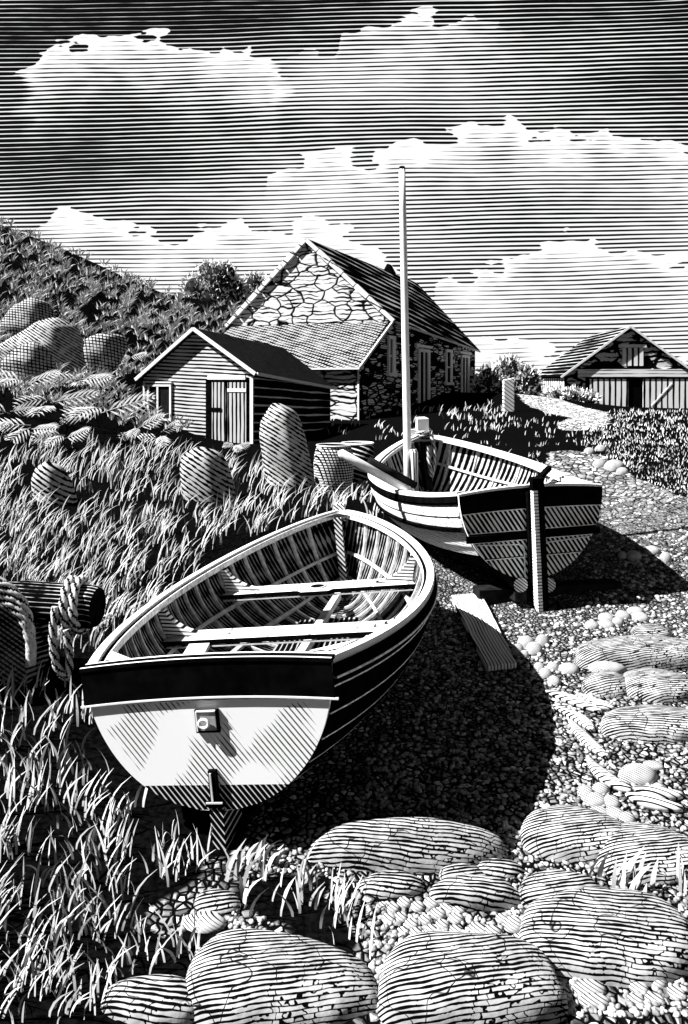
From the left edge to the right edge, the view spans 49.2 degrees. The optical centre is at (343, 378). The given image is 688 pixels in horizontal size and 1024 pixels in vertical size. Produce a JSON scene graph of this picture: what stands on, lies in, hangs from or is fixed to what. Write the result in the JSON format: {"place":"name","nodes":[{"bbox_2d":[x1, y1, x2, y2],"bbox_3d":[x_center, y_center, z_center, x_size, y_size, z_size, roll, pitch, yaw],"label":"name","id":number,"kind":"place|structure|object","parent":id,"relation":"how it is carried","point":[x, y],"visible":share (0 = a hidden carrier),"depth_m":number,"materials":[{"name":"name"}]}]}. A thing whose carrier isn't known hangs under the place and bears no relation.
{"place":"outdoors","nodes":[
{"label":"outdoors","id":0,"kind":"place"},
{"bbox_2d":[0,400,686,1023],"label":"grass","id":1,"kind":"structure","parent":0,"point":[260,846],"depth_m":4.17,"materials":[{"name":"plant"}]},
{"bbox_2d":[0,226,687,1023],"bbox_3d":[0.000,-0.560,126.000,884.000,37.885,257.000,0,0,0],"label":"ground","id":2,"kind":"structure","parent":0,"point":[328,788],"depth_m":5.60,"materials":[{"name":"plant"}]},
{"bbox_2d":[0,404,38,427],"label":"bracken plant","id":3,"kind":"object","parent":2,"relation":"on","point":[31,409],"visible":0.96,"depth_m":14.40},
{"bbox_2d":[1,341,55,383],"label":"boulder","id":4,"kind":"object","parent":2,"relation":"on","point":[32,358],"visible":0.81,"depth_m":16.69,"materials":[{"name":"stone"}]},
{"bbox_2d":[0,297,56,337],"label":"boulder","id":5,"kind":"object","parent":2,"relation":"on","point":[23,315],"visible":0.65,"depth_m":20.35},
{"bbox_2d":[0,417,58,443],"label":"bracken plant","id":6,"kind":"object","parent":2,"relation":"on","point":[22,430],"visible":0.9,"depth_m":14.01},
{"bbox_2d":[0,368,61,387],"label":"bracken plant","id":7,"kind":"object","parent":2,"relation":"on","point":[18,380],"visible":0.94,"depth_m":16.20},
{"bbox_2d":[0,318,87,373],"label":"boulder","id":8,"kind":"object","parent":2,"relation":"on","point":[61,340],"visible":0.59,"depth_m":18.32,"materials":[{"name":"stone"}]},
{"bbox_2d":[0,580,105,685],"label":"mooring post","id":9,"kind":"object","parent":2,"relation":"on","point":[42,597],"visible":0.71,"depth_m":5.28,"materials":[{"name":"black paint"}]},
{"bbox_2d":[0,576,36,666],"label":"rope","id":10,"kind":"object","parent":9,"relation":"attached to","point":[13,599],"visible":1,"depth_m":5.17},
{"bbox_2d":[48,575,89,680],"bbox_3d":[-1.928,1.749,5.373,0.194,0.676,0.461,0,0,4],"label":"rope","id":11,"kind":"object","parent":9,"relation":"attached to","point":[70,625],"visible":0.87,"depth_m":5.19,"materials":[{"name":"fabric"}]},
{"bbox_2d":[31,461,76,504],"bbox_3d":[-3.990,1.544,10.336,0.600,0.806,0.547,0,0,0],"label":"standing stone","id":12,"kind":"object","parent":2,"relation":"on","point":[52,477],"visible":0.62,"depth_m":10.14,"materials":[{"name":"stone"}]},
{"bbox_2d":[13,388,99,415],"bbox_3d":[-5.647,0.463,14.896,1.648,0.542,1.095,0,0,-28],"label":"bracken plant","id":13,"kind":"object","parent":2,"relation":"on","point":[52,407],"visible":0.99,"depth_m":15.23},
{"bbox_2d":[30,427,90,447],"bbox_3d":[-5.186,1.060,13.770,1.022,0.375,0.538,0,0,-30],"label":"bracken plant","id":14,"kind":"object","parent":2,"relation":"on","point":[56,437],"visible":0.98,"depth_m":13.78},
{"bbox_2d":[83,334,127,375],"bbox_3d":[-5.680,-0.554,17.804,1.008,1.012,0.891,0,0,0],"label":"boulder","id":15,"kind":"object","parent":2,"relation":"on","point":[102,351],"visible":0.88,"depth_m":17.49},
{"bbox_2d":[60,392,157,423],"bbox_3d":[-4.639,0.591,14.973,1.888,0.666,1.027,0,0,-26],"label":"bracken plant","id":16,"kind":"object","parent":2,"relation":"on","point":[97,412],"visible":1,"depth_m":15.22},
{"bbox_2d":[0,217,242,430],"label":"bracken cover","id":17,"kind":"object","parent":2,"relation":"on","point":[94,287],"visible":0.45,"depth_m":32.59,"materials":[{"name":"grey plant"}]},
{"bbox_2d":[43,372,113,388],"bbox_3d":[-5.825,0.023,16.282,1.587,0.415,0.875,0,0,0],"label":"bracken plant","id":18,"kind":"object","parent":17,"relation":"on","point":[103,374],"visible":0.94,"depth_m":16.50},
{"bbox_2d":[117,412,164,439],"bbox_3d":[-4.048,0.973,15.047,0.850,0.601,0.538,0,0,-39],"label":"bracken plant","id":19,"kind":"object","parent":2,"relation":"on","point":[134,433],"visible":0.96,"depth_m":15.09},
{"bbox_2d":[101,974,193,1023],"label":"boulder","id":20,"kind":"object","parent":2,"relation":"on","point":[156,999],"visible":0.84,"depth_m":2.88,"materials":[{"name":"stone"}]},
{"bbox_2d":[137,420,180,446],"bbox_3d":[-3.758,1.099,14.920,1.004,0.554,0.778,0,0,0],"label":"bracken plant","id":21,"kind":"object","parent":2,"relation":"on","point":[157,439],"visible":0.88,"depth_m":15.11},
{"bbox_2d":[183,911,226,932],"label":"stone","id":22,"kind":"object","parent":2,"relation":"on","point":[212,921],"visible":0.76,"depth_m":3.36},
{"bbox_2d":[180,447,235,501],"bbox_3d":[-2.016,1.511,11.162,0.842,0.978,0.727,0,0,0],"label":"boulder","id":23,"kind":"object","parent":2,"relation":"on","point":[205,473],"visible":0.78,"depth_m":10.90,"materials":[{"name":"stone"}]},
{"bbox_2d":[178,258,250,306],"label":"tree","id":24,"kind":"object","parent":2,"relation":"on","point":[212,281],"visible":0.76,"depth_m":58.99,"materials":[{"name":"black plant"}]},
{"bbox_2d":[194,888,240,914],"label":"stone","id":25,"kind":"object","parent":2,"relation":"on","point":[223,902],"visible":0.72,"depth_m":3.47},
{"bbox_2d":[134,327,336,443],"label":"plank shed","id":26,"kind":"structure","parent":2,"relation":"on","point":[218,386],"depth_m":19.23,"materials":[{"name":"wood"}]},
{"bbox_2d":[146,382,172,420],"bbox_3d":[-4.814,0.576,19.546,0.801,1.011,0.057,0,0,23],"label":"window","id":27,"kind":"structure","parent":26,"relation":"in","point":[162,392],"depth_m":19.53,"materials":[{"name":"paint"}]},
{"bbox_2d":[206,379,249,443],"bbox_3d":[-2.924,0.955,18.752,1.265,1.910,0.066,0,0,23],"label":"door","id":28,"kind":"structure","parent":26,"relation":"in","point":[227,401],"depth_m":18.72,"materials":[{"name":"black paint"}]},
{"bbox_2d":[242,270,267,298],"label":"tree","id":29,"kind":"object","parent":2,"relation":"on","point":[254,281],"visible":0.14,"depth_m":60.97,"materials":[{"name":"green plant"}]},
{"bbox_2d":[79,502,437,849],"bbox_3d":[-0.340,1.877,5.893,2.208,1.180,4.073,-6,-1,10],"label":"dinghy","id":30,"kind":"object","parent":2,"relation":"on","point":[225,690],"visible":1,"depth_m":4.10,"materials":[{"name":"black paint"}]},
{"bbox_2d":[185,928,377,1023],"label":"boulder","id":31,"kind":"object","parent":2,"relation":"on","point":[246,976],"visible":0.98,"depth_m":2.92,"materials":[{"name":"stone"}]},
{"bbox_2d":[259,403,314,486],"bbox_3d":[-0.956,1.201,12.801,0.966,1.562,0.833,0,0,0],"label":"standing stone","id":32,"kind":"object","parent":2,"relation":"on","point":[284,450],"visible":0.88,"depth_m":12.49,"materials":[{"name":"stone"}]},
{"bbox_2d":[313,443,353,493],"bbox_3d":[-0.165,1.437,12.100,0.660,0.761,0.656,0,0,0],"label":"lobster pot","id":33,"kind":"object","parent":2,"relation":"on","point":[330,466],"visible":0.98,"depth_m":11.84,"materials":[{"name":"wicker"}]},
{"bbox_2d":[221,238,479,419],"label":"stone cottage","id":34,"kind":"structure","parent":2,"relation":"on","point":[331,316],"depth_m":31.45,"materials":[{"name":"stone"}]},
{"bbox_2d":[386,335,397,375],"bbox_3d":[1.922,-0.921,30.226,0.170,1.627,1.040,0,0,23],"label":"window","id":35,"kind":"structure","parent":34,"relation":"in","point":[391,340],"depth_m":30.28,"materials":[{"name":"paint"}]},
{"bbox_2d":[414,344,432,402],"bbox_3d":[3.647,-0.097,34.398,0.150,2.892,2.549,0,0,23],"label":"door","id":36,"kind":"structure","parent":34,"relation":"in","point":[424,355],"depth_m":34.48,"materials":[{"name":"paint"}]},
{"bbox_2d":[445,349,453,384],"bbox_3d":[5.408,-0.597,38.596,0.170,1.825,1.433,0,0,23],"label":"window","id":37,"kind":"structure","parent":34,"relation":"in","point":[448,353],"depth_m":38.56,"materials":[{"name":"paint"}]},
{"bbox_2d":[459,351,471,392],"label":"door","id":38,"kind":"structure","parent":34,"relation":"in","point":[465,359],"depth_m":41.87,"materials":[{"name":"paint"}]},
{"bbox_2d":[341,441,374,479],"bbox_3d":[0.241,1.448,13.200,0.593,0.664,0.593,0,0,0],"label":"wooden tub","id":39,"kind":"object","parent":2,"relation":"on","point":[363,450],"visible":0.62,"depth_m":12.95,"materials":[{"name":"paint"}]},
{"bbox_2d":[359,870,423,897],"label":"stone","id":40,"kind":"object","parent":2,"relation":"on","point":[390,883],"visible":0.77,"depth_m":3.61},
{"bbox_2d":[386,901,399,912],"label":"pebble","id":41,"kind":"object","parent":2,"relation":"on","point":[391,906],"visible":0.79,"depth_m":3.48,"materials":[{"name":"stone"}]},
{"bbox_2d":[397,896,410,907],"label":"pebble","id":42,"kind":"object","parent":2,"relation":"on","point":[403,901],"visible":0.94,"depth_m":3.52,"materials":[{"name":"stone"}]},
{"bbox_2d":[308,817,507,872],"bbox_3d":[0.332,2.478,3.864,1.035,0.414,0.213,0,0,0],"label":"boulder","id":43,"kind":"object","parent":2,"relation":"on","point":[417,844],"visible":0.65,"depth_m":3.81,"materials":[{"name":"stone"}]},
{"bbox_2d":[404,918,418,928],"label":"pebble","id":44,"kind":"object","parent":2,"relation":"on","point":[409,923],"visible":0.85,"depth_m":3.38,"materials":[{"name":"stone"}]},
{"bbox_2d":[410,901,424,911],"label":"pebble","id":45,"kind":"object","parent":2,"relation":"on","point":[417,906],"visible":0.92,"depth_m":3.49,"materials":[{"name":"stone"}]},
{"bbox_2d":[423,896,438,907],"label":"pebble","id":46,"kind":"object","parent":2,"relation":"on","point":[429,902],"visible":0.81,"depth_m":3.52,"materials":[{"name":"stone"}]},
{"bbox_2d":[430,907,445,919],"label":"pebble","id":47,"kind":"object","parent":2,"relation":"on","point":[436,913],"visible":0.76,"depth_m":3.44,"materials":[{"name":"stone"}]},
{"bbox_2d":[448,912,463,923],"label":"pebble","id":48,"kind":"object","parent":2,"relation":"on","point":[455,917],"visible":0.86,"depth_m":3.42,"materials":[{"name":"stone"}]},
{"bbox_2d":[439,863,484,879],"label":"stone","id":49,"kind":"object","parent":2,"relation":"on","point":[450,870],"visible":0.43,"depth_m":3.72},
{"bbox_2d":[377,931,567,1023],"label":"boulder","id":50,"kind":"object","parent":2,"relation":"on","point":[440,977],"visible":0.98,"depth_m":2.89,"materials":[{"name":"stone"}]},
{"bbox_2d":[429,874,520,910],"bbox_3d":[0.625,2.462,3.555,0.443,0.187,0.158,0,0,0],"label":"boulder","id":51,"kind":"object","parent":2,"relation":"on","point":[469,892],"visible":0.66,"depth_m":3.50,"materials":[{"name":"stone"}]},
{"bbox_2d":[469,922,485,932],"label":"pebble","id":52,"kind":"object","parent":2,"relation":"on","point":[476,927],"visible":0.57,"depth_m":3.35,"materials":[{"name":"stone"}]},
{"bbox_2d":[451,593,516,671],"bbox_3d":[1.334,2.374,7.175,0.334,0.164,1.752,0,0,-2],"label":"plank","id":53,"kind":"object","parent":2,"relation":"on","point":[483,631],"visible":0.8,"depth_m":7.01,"materials":[{"name":"wood"}]},
{"bbox_2d":[367,166,602,611],"bbox_3d":[1.540,-0.117,9.649,2.482,4.993,4.210,-2,1,-11],"label":"sailing boat","id":54,"kind":"object","parent":2,"relation":"on","point":[532,523],"visible":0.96,"depth_m":7.90,"materials":[{"name":"black paint"}]},
{"bbox_2d":[338,449,413,490],"bbox_3d":[0.369,1.084,8.675,0.895,0.552,0.104,0,0,-10],"label":"oar","id":55,"kind":"object","parent":54,"relation":"attached to","point":[357,462],"visible":0.91,"depth_m":8.63,"materials":[{"name":"paint"}]},
{"bbox_2d":[367,456,417,488],"bbox_3d":[0.564,1.093,8.748,0.603,0.389,0.090,0,0,-10],"label":"oar","id":56,"kind":"object","parent":54,"relation":"on","point":[393,473],"visible":1,"depth_m":8.71,"materials":[{"name":"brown wood"}]},
{"bbox_2d":[414,428,435,476],"bbox_3d":[1.228,1.122,11.531,0.283,0.741,0.440,0,0,-16],"label":"painter rope","id":57,"kind":"object","parent":54,"relation":"attached to","point":[426,434],"visible":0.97,"depth_m":11.39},
{"bbox_2d":[485,924,500,933],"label":"pebble","id":58,"kind":"object","parent":2,"relation":"on","point":[491,928],"visible":0.44,"depth_m":3.33,"materials":[{"name":"stone"}]},
{"bbox_2d":[477,858,523,879],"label":"stone","id":59,"kind":"object","parent":2,"relation":"on","point":[503,868],"visible":0.61,"depth_m":3.73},
{"bbox_2d":[470,352,545,395],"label":"bush","id":60,"kind":"object","parent":2,"relation":"on","point":[488,379],"visible":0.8,"depth_m":42.43,"materials":[{"name":"black plant"}]},
{"bbox_2d":[502,378,514,411],"bbox_3d":[5.915,0.707,27.000,0.400,1.494,0.240,0,0,0],"label":"gatepost","id":61,"kind":"object","parent":2,"relation":"on","point":[508,400],"visible":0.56,"depth_m":26.88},
{"bbox_2d":[496,580,526,601],"bbox_3d":[1.783,2.301,8.310,0.120,0.223,1.192,0,0,-3],"label":"timber baulk","id":62,"kind":"object","parent":2,"relation":"on","point":[516,596],"visible":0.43,"depth_m":7.72,"materials":[{"name":"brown wood"}]},
{"bbox_2d":[503,915,521,932],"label":"pebble","id":63,"kind":"object","parent":2,"relation":"on","point":[511,923],"visible":0.63,"depth_m":3.36,"materials":[{"name":"stone"}]},
{"bbox_2d":[517,635,533,646],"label":"pebble","id":64,"kind":"object","parent":2,"relation":"on","point":[524,641],"visible":0.44,"depth_m":6.84,"materials":[{"name":"stone"}]},
{"bbox_2d":[525,642,542,654],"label":"pebble","id":65,"kind":"object","parent":2,"relation":"on","point":[533,648],"visible":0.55,"depth_m":6.67,"materials":[{"name":"stone"}]},
{"bbox_2d":[535,634,549,645],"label":"pebble","id":66,"kind":"object","parent":2,"relation":"on","point":[542,639],"visible":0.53,"depth_m":6.84,"materials":[{"name":"stone"}]},
{"bbox_2d":[473,578,621,603],"bbox_3d":[2.200,2.285,8.100,1.628,0.140,0.200,0,0,-11],"label":"timber baulk","id":67,"kind":"object","parent":2,"relation":"on","point":[496,593],"visible":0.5,"depth_m":8.03,"materials":[{"name":"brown wood"}]},
{"bbox_2d":[494,572,527,591],"bbox_3d":[1.743,2.130,8.520,0.150,0.170,1.609,0,0,-5],"label":"log roller","id":68,"kind":"object","parent":67,"relation":"on","point":[519,584],"visible":0.38,"depth_m":7.72,"materials":[{"name":"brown wood"}]},
{"bbox_2d":[541,384,569,399],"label":"bush","id":69,"kind":"object","parent":2,"relation":"on","point":[554,393],"visible":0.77,"depth_m":40.76,"materials":[{"name":"white plant"}]},
{"bbox_2d":[519,869,597,908],"bbox_3d":[1.024,2.471,3.559,0.407,0.214,0.236,0,0,0],"label":"boulder","id":70,"kind":"object","parent":2,"relation":"on","point":[534,886],"visible":0.41,"depth_m":3.54,"materials":[{"name":"stone"}]},
{"bbox_2d":[558,662,578,673],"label":"pebble","id":71,"kind":"object","parent":2,"relation":"on","point":[568,668],"visible":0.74,"depth_m":6.23,"materials":[{"name":"stone"}]},
{"bbox_2d":[520,805,621,864],"bbox_3d":[1.229,2.452,3.992,0.585,0.263,0.365,0,0,0],"label":"boulder","id":72,"kind":"object","parent":2,"relation":"on","point":[572,834],"visible":0.68,"depth_m":3.90,"materials":[{"name":"stone"}]},
{"bbox_2d":[559,384,585,400],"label":"bush","id":73,"kind":"object","parent":2,"relation":"on","point":[574,395],"visible":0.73,"depth_m":40.69,"materials":[{"name":"white plant"}]},
{"bbox_2d":[545,689,601,713],"bbox_3d":[1.725,2.420,5.652,0.084,0.084,0.482,0,0,-37],"label":"driftwood","id":74,"kind":"object","parent":2,"relation":"on","point":[575,701],"visible":1,"depth_m":5.61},
{"bbox_2d":[553,704,594,731],"bbox_3d":[1.663,2.424,5.390,0.084,0.084,0.425,0,0,-22],"label":"driftwood","id":75,"kind":"object","parent":2,"relation":"on","point":[582,720],"visible":0.95,"depth_m":5.33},
{"bbox_2d":[577,785,593,797],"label":"pebble","id":76,"kind":"object","parent":2,"relation":"on","point":[583,791],"visible":0.56,"depth_m":4.43,"materials":[{"name":"stone"}]},
{"bbox_2d":[568,719,609,758],"bbox_3d":[1.623,2.427,5.072,0.085,0.084,0.523,0,0,-10],"label":"driftwood","id":77,"kind":"object","parent":2,"relation":"on","point":[587,741],"visible":1,"depth_m":4.99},
{"bbox_2d":[573,979,605,994],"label":"pebble","id":78,"kind":"object","parent":2,"relation":"on","point":[583,986],"visible":0.7,"depth_m":3.02,"materials":[{"name":"stone"}]},
{"bbox_2d":[578,387,602,403],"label":"bush","id":79,"kind":"object","parent":2,"relation":"on","point":[589,396],"visible":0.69,"depth_m":40.85,"materials":[{"name":"white plant"}]},
{"bbox_2d":[578,993,609,1007],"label":"pebble","id":80,"kind":"object","parent":2,"relation":"on","point":[595,1000],"visible":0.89,"depth_m":2.96,"materials":[{"name":"stone"}]},
{"bbox_2d":[583,792,604,806],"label":"pebble","id":81,"kind":"object","parent":2,"relation":"on","point":[591,799],"visible":0.72,"depth_m":4.34,"materials":[{"name":"stone"}]},
{"bbox_2d":[575,692,613,710],"bbox_3d":[1.860,2.414,5.614,0.098,0.084,0.335,0,0,-38],"label":"driftwood","id":82,"kind":"object","parent":2,"relation":"on","point":[603,705],"visible":0.77,"depth_m":5.54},
{"bbox_2d":[592,782,608,794],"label":"pebble","id":83,"kind":"object","parent":2,"relation":"on","point":[601,787],"visible":0.54,"depth_m":4.46,"materials":[{"name":"stone"}]},
{"bbox_2d":[519,887,687,987],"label":"boulder","id":84,"kind":"object","parent":2,"relation":"on","point":[620,937],"visible":0.75,"depth_m":3.16,"materials":[{"name":"stone"}]},
{"bbox_2d":[581,670,626,696],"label":"stone","id":85,"kind":"object","parent":2,"relation":"on","point":[604,683],"visible":0.63,"depth_m":5.80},
{"bbox_2d":[597,619,614,628],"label":"pebble","id":86,"kind":"object","parent":2,"relation":"on","point":[605,623],"visible":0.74,"depth_m":7.19,"materials":[{"name":"stone"}]},
{"bbox_2d":[588,661,626,673],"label":"stone","id":87,"kind":"object","parent":2,"relation":"on","point":[608,665],"visible":0.52,"depth_m":6.20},
{"bbox_2d":[586,756,632,791],"bbox_3d":[1.594,2.429,4.603,0.108,0.084,0.414,0,0,-19],"label":"driftwood","id":88,"kind":"object","parent":2,"relation":"on","point":[604,775],"visible":0.94,"depth_m":4.54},
{"bbox_2d":[604,795,619,807],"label":"pebble","id":89,"kind":"object","parent":2,"relation":"on","point":[611,800],"visible":0.6,"depth_m":4.32,"materials":[{"name":"stone"}]},
{"bbox_2d":[538,326,687,407],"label":"stone barn","id":90,"kind":"structure","parent":2,"relation":"on","point":[629,366],"depth_m":44.62,"materials":[{"name":"stone"}]},
{"bbox_2d":[622,348,643,365],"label":"loft door","id":91,"kind":"structure","parent":90,"relation":"in","point":[630,356],"depth_m":44.58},
{"bbox_2d":[585,377,687,407],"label":"plank wall","id":92,"kind":"structure","parent":90,"relation":"in","point":[651,392],"depth_m":44.57,"materials":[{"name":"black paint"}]},
{"bbox_2d":[603,459,624,470],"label":"pebble","id":93,"kind":"object","parent":2,"relation":"on","point":[612,465],"visible":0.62,"depth_m":12.22,"materials":[{"name":"stone"}]},
{"bbox_2d":[606,806,622,819],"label":"pebble","id":94,"kind":"object","parent":2,"relation":"on","point":[613,811],"visible":0.58,"depth_m":4.22,"materials":[{"name":"stone"}]},
{"bbox_2d":[619,811,635,821],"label":"pebble","id":95,"kind":"object","parent":2,"relation":"on","point":[625,816],"visible":0.65,"depth_m":4.17,"materials":[{"name":"stone"}]},
{"bbox_2d":[574,635,687,670],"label":"boulder","id":96,"kind":"object","parent":2,"relation":"on","point":[630,652],"visible":0.58,"depth_m":6.27,"materials":[{"name":"stone"}]},
{"bbox_2d":[626,550,641,560],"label":"pebble","id":97,"kind":"object","parent":2,"relation":"on","point":[633,555],"visible":0.8,"depth_m":8.76,"materials":[{"name":"stone"}]},
{"bbox_2d":[627,993,643,1004],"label":"pebble","id":98,"kind":"object","parent":2,"relation":"on","point":[635,998],"visible":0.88,"depth_m":2.97,"materials":[{"name":"stone"}]},
{"bbox_2d":[618,763,657,784],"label":"stone","id":99,"kind":"object","parent":2,"relation":"on","point":[639,774],"visible":0.71,"depth_m":4.56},
{"bbox_2d":[629,982,648,993],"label":"pebble","id":100,"kind":"object","parent":2,"relation":"on","point":[637,987],"visible":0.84,"depth_m":3.02,"materials":[{"name":"stone"}]},
{"bbox_2d":[631,612,648,621],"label":"pebble","id":101,"kind":"object","parent":2,"relation":"on","point":[641,616],"visible":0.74,"depth_m":7.38,"materials":[{"name":"stone"}]},
{"bbox_2d":[596,822,687,885],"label":"boulder","id":102,"kind":"object","parent":2,"relation":"on","point":[633,839],"visible":0.49,"depth_m":3.76,"materials":[{"name":"stone"}]},
{"bbox_2d":[600,704,687,742],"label":"boulder","id":103,"kind":"object","parent":2,"relation":"on","point":[650,723],"visible":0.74,"depth_m":5.11,"materials":[{"name":"stone"}]},
{"bbox_2d":[631,624,672,636],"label":"stone","id":104,"kind":"object","parent":2,"relation":"on","point":[648,629],"visible":0.55,"depth_m":6.95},
{"bbox_2d":[643,760,663,769],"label":"stone","id":105,"kind":"object","parent":2,"relation":"on","point":[654,765],"visible":0.61,"depth_m":4.71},
{"bbox_2d":[625,791,682,811],"bbox_3d":[1.767,2.424,4.293,0.312,0.084,0.084,0,0,32],"label":"driftwood","id":106,"kind":"object","parent":2,"relation":"on","point":[651,802],"visible":1,"depth_m":4.27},
{"bbox_2d":[644,992,664,1005],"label":"pebble","id":107,"kind":"object","parent":2,"relation":"on","point":[653,996],"visible":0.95,"depth_m":2.97,"materials":[{"name":"stone"}]},
{"bbox_2d":[623,668,687,702],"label":"boulder","id":108,"kind":"object","parent":2,"relation":"on","point":[654,685],"visible":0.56,"depth_m":5.71,"materials":[{"name":"stone"}]},
{"bbox_2d":[634,785,683,800],"bbox_3d":[1.836,2.422,4.381,0.272,0.084,0.086,0,0,18],"label":"driftwood","id":109,"kind":"object","parent":2,"relation":"on","point":[668,794],"visible":0.71,"depth_m":4.36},
{"bbox_2d":[667,985,684,1000],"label":"pebble","id":110,"kind":"object","parent":2,"relation":"on","point":[674,991],"visible":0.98,"depth_m":2.99,"materials":[{"name":"stone"}]},
{"bbox_2d":[0,0,687,375],"label":"sky","id":111,"kind":"structure","parent":0,"point":[541,145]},
{"bbox_2d":[225,471,687,1017],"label":"gravel","id":112,"kind":"structure","parent":0,"point":[601,1007],"depth_m":4.73,"materials":[{"name":"gravel"}]},
{"bbox_2d":[579,408,687,501],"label":"grass","id":113,"kind":"structure","parent":0,"point":[630,449],"depth_m":16.12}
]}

